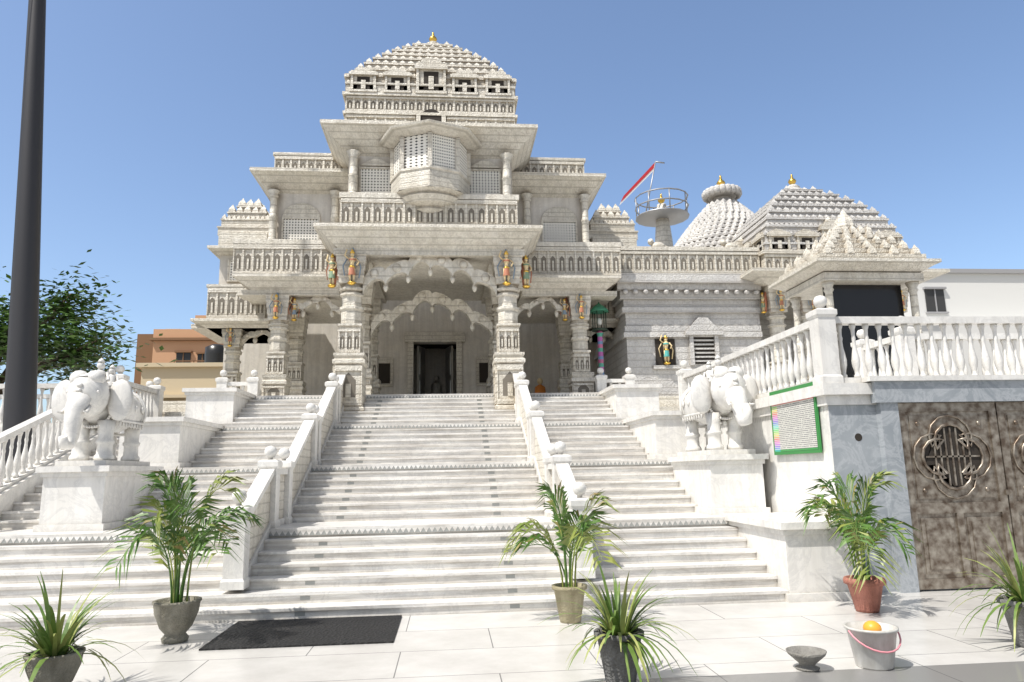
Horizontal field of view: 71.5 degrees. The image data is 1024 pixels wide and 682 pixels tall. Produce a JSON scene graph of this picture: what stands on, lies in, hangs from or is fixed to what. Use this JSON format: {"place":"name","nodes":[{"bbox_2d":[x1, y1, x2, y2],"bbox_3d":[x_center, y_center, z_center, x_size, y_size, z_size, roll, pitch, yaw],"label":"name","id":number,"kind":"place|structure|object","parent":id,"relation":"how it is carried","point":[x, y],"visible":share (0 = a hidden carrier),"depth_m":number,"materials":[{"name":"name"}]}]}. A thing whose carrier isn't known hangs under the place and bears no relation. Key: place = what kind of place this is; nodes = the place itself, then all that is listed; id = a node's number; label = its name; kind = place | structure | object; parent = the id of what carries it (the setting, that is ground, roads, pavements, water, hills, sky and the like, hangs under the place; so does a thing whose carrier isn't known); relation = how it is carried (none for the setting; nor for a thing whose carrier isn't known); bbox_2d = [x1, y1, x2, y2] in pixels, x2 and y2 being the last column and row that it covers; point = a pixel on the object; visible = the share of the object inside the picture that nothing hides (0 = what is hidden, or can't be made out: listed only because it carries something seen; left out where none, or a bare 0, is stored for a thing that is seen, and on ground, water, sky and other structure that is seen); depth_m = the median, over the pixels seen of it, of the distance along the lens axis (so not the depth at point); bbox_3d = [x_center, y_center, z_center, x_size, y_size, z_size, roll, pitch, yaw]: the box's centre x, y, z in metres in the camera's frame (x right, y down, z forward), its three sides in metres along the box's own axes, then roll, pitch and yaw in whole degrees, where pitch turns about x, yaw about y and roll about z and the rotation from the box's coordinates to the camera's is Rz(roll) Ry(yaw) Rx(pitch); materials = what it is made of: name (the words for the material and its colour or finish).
{"place":"outdoors","nodes":[
{"label":"outdoors","id":0,"kind":"place"},
{"bbox_2d":[133,315,223,400],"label":"houses","id":1,"kind":"structure","parent":0,"point":[198,362],"depth_m":38.07,"materials":[{"name":"brown paint"}]},
{"bbox_2d":[0,588,1023,681],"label":"courtyard floor","id":2,"kind":"structure","parent":0,"point":[745,642],"depth_m":6.88,"materials":[{"name":"stone"}]},
{"bbox_2d":[0,570,141,681],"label":"spiky plant","id":3,"kind":"object","parent":2,"relation":"on","point":[56,656],"visible":1,"depth_m":5.57,"materials":[{"name":"plant"}]},
{"bbox_2d":[93,466,263,643],"bbox_3d":[-3.549,2.277,7.699,1.672,1.832,1.708,0,-10,-5],"label":"palm","id":4,"kind":"object","parent":2,"relation":"on","point":[175,613],"visible":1,"depth_m":7.54,"materials":[{"name":"plant"}]},
{"bbox_2d":[199,615,401,650],"bbox_3d":[-2.229,3.203,7.850,1.920,0.016,1.370,0,-10,-5],"label":"door mat","id":5,"kind":"object","parent":2,"relation":"on","point":[252,634],"depth_m":7.72,"materials":[{"name":"black rubber"}]},
{"bbox_2d":[499,480,627,623],"bbox_3d":[0.554,2.406,8.231,1.467,1.614,1.744,0,-10,-5],"label":"palm","id":6,"kind":"object","parent":2,"relation":"on","point":[567,529],"visible":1,"depth_m":8.12,"materials":[{"name":"green plant"}]},
{"bbox_2d":[537,554,700,681],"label":"spiky plant","id":7,"kind":"object","parent":2,"relation":"on","point":[618,635],"visible":1,"depth_m":5.68,"materials":[{"name":"green plant"}]},
{"bbox_2d":[786,646,826,671],"bbox_3d":[2.509,2.712,6.050,0.330,0.150,0.330,0,-10,-5],"label":"stone bowl","id":8,"kind":"object","parent":2,"relation":"on","point":[807,658],"visible":1,"depth_m":6.00,"materials":[{"name":"grey stone"}]},
{"bbox_2d":[794,469,925,612],"bbox_3d":[4.151,2.374,8.542,1.464,1.652,1.580,0,-10,-5],"label":"palm","id":9,"kind":"object","parent":2,"relation":"on","point":[865,589],"visible":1,"depth_m":8.36,"materials":[{"name":"plant"}]},
{"bbox_2d":[843,620,901,670],"bbox_3d":[3.104,2.605,6.122,0.444,0.363,0.433,0,-10,-5],"label":"bucket","id":10,"kind":"object","parent":2,"relation":"on","point":[873,645],"visible":1,"depth_m":5.99,"materials":[{"name":"white plastic"}]},
{"bbox_2d":[949,523,1023,651],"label":"spiky plant","id":11,"kind":"object","parent":2,"relation":"on","point":[1012,605],"visible":1,"depth_m":6.68,"materials":[{"name":"green plant"}]},
{"bbox_2d":[0,0,1023,422],"label":"sky","id":12,"kind":"structure","parent":0,"point":[158,114],"materials":[{"name":"blue"}]},
{"bbox_2d":[676,295,1023,407],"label":"terrace balustrade","id":13,"kind":"object","parent":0,"point":[826,362],"visible":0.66,"depth_m":10.48,"materials":[{"name":"white stone"}]},
{"bbox_2d":[904,269,1023,374],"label":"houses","id":14,"kind":"structure","parent":0,"point":[976,292],"depth_m":42.94,"materials":[{"name":"white paint"}]},
{"label":"ground","id":15,"kind":"structure","parent":0,"visible":0},
{"bbox_2d":[1,0,45,465],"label":"mast pole","id":16,"kind":"object","parent":15,"relation":"on","point":[20,394],"visible":0.62,"depth_m":15.30,"materials":[{"name":"grey metal"}]},
{"bbox_2d":[0,249,176,394],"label":"tree","id":17,"kind":"object","parent":15,"relation":"on","point":[67,351],"visible":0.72,"depth_m":20.45,"materials":[{"name":"green plant"}]},
{"bbox_2d":[0,365,635,519],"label":"balustrades","id":18,"kind":"object","parent":15,"relation":"on","point":[17,486],"visible":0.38,"depth_m":13.30,"materials":[{"name":"white stone"}]},
{"bbox_2d":[0,392,788,630],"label":"stairs","id":19,"kind":"structure","parent":15,"relation":"on","point":[415,504],"depth_m":10.49,"materials":[{"name":"stone"}]},
{"bbox_2d":[219,371,595,590],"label":"stair railings","id":20,"kind":"object","parent":19,"relation":"on","point":[272,494],"visible":0.82,"depth_m":11.27,"materials":[{"name":"white stone"}]},
{"bbox_2d":[33,384,861,602],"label":"stair pedestals","id":21,"kind":"object","parent":19,"relation":"on","point":[807,566],"visible":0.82,"depth_m":11.64,"materials":[{"name":"white stone"}]},
{"bbox_2d":[51,358,149,465],"bbox_3d":[-6.732,1.161,11.646,1.248,1.760,2.296,0,-10,-5],"label":"elephant","id":22,"kind":"object","parent":21,"relation":"on","point":[107,406],"visible":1,"depth_m":11.30},
{"bbox_2d":[677,355,758,456],"bbox_3d":[3.645,1.126,12.559,1.248,1.760,2.330,0,-11,-8],"label":"elephant","id":23,"kind":"object","parent":21,"relation":"on","point":[714,397],"visible":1,"depth_m":12.21},
{"bbox_2d":[720,375,1023,592],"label":"terrace block","id":24,"kind":"structure","parent":15,"relation":"on","point":[867,409],"depth_m":10.02,"materials":[{"name":"white stone"}]},
{"bbox_2d":[162,32,679,416],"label":"temple","id":25,"kind":"structure","parent":24,"relation":"on","point":[425,226],"depth_m":20.54,"materials":[{"name":"stone"}]},
{"bbox_2d":[590,301,608,374],"bbox_3d":[2.631,0.397,21.089,0.600,3.230,0.571,0,-10,-5],"label":"lamp post","id":26,"kind":"object","parent":25,"relation":"on","point":[598,308],"visible":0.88,"depth_m":21.11,"materials":[{"name":"metal"}]},
{"bbox_2d":[594,175,762,395],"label":"temple wing","id":27,"kind":"structure","parent":24,"relation":"on","point":[691,297],"depth_m":21.38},
{"bbox_2d":[620,161,689,226],"bbox_3d":[6.320,-6.544,31.678,2.969,2.503,2.361,-3,-11,12],"label":"tower cage and flag","id":28,"kind":"object","parent":27,"relation":"on","point":[673,215],"visible":0.97,"depth_m":30.97,"materials":[{"name":"silver metal"}]},
{"bbox_2d":[731,174,949,389],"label":"domed temple hall","id":29,"kind":"structure","parent":27,"relation":"attached to","point":[782,229],"depth_m":21.92,"materials":[{"name":"white stone"}]},
{"bbox_2d":[769,382,821,454],"bbox_3d":[4.329,1.220,10.930,0.034,1.020,1.460,0,-10,-5],"label":"info board","id":30,"kind":"object","parent":24,"relation":"attached to","point":[795,427],"visible":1,"depth_m":10.81,"materials":[{"name":"white"}]},
{"bbox_2d":[768,210,941,382],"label":"pavilion","id":31,"kind":"structure","parent":24,"relation":"on","point":[845,266],"depth_m":14.84,"materials":[{"name":"stone"}]},
{"bbox_2d":[855,433,861,440],"bbox_3d":[4.864,1.350,9.980,0.110,0.107,0.001,0,-10,-5],"label":"wall drain hole","id":32,"kind":"object","parent":24,"relation":"attached to","point":[858,436],"depth_m":9.98,"materials":[{"name":"grey metal"}]},
{"bbox_2d":[898,401,1023,589],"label":"gate","id":33,"kind":"structure","parent":24,"relation":"attached to","point":[964,465],"depth_m":9.90,"materials":[{"name":"metal"}]}
]}

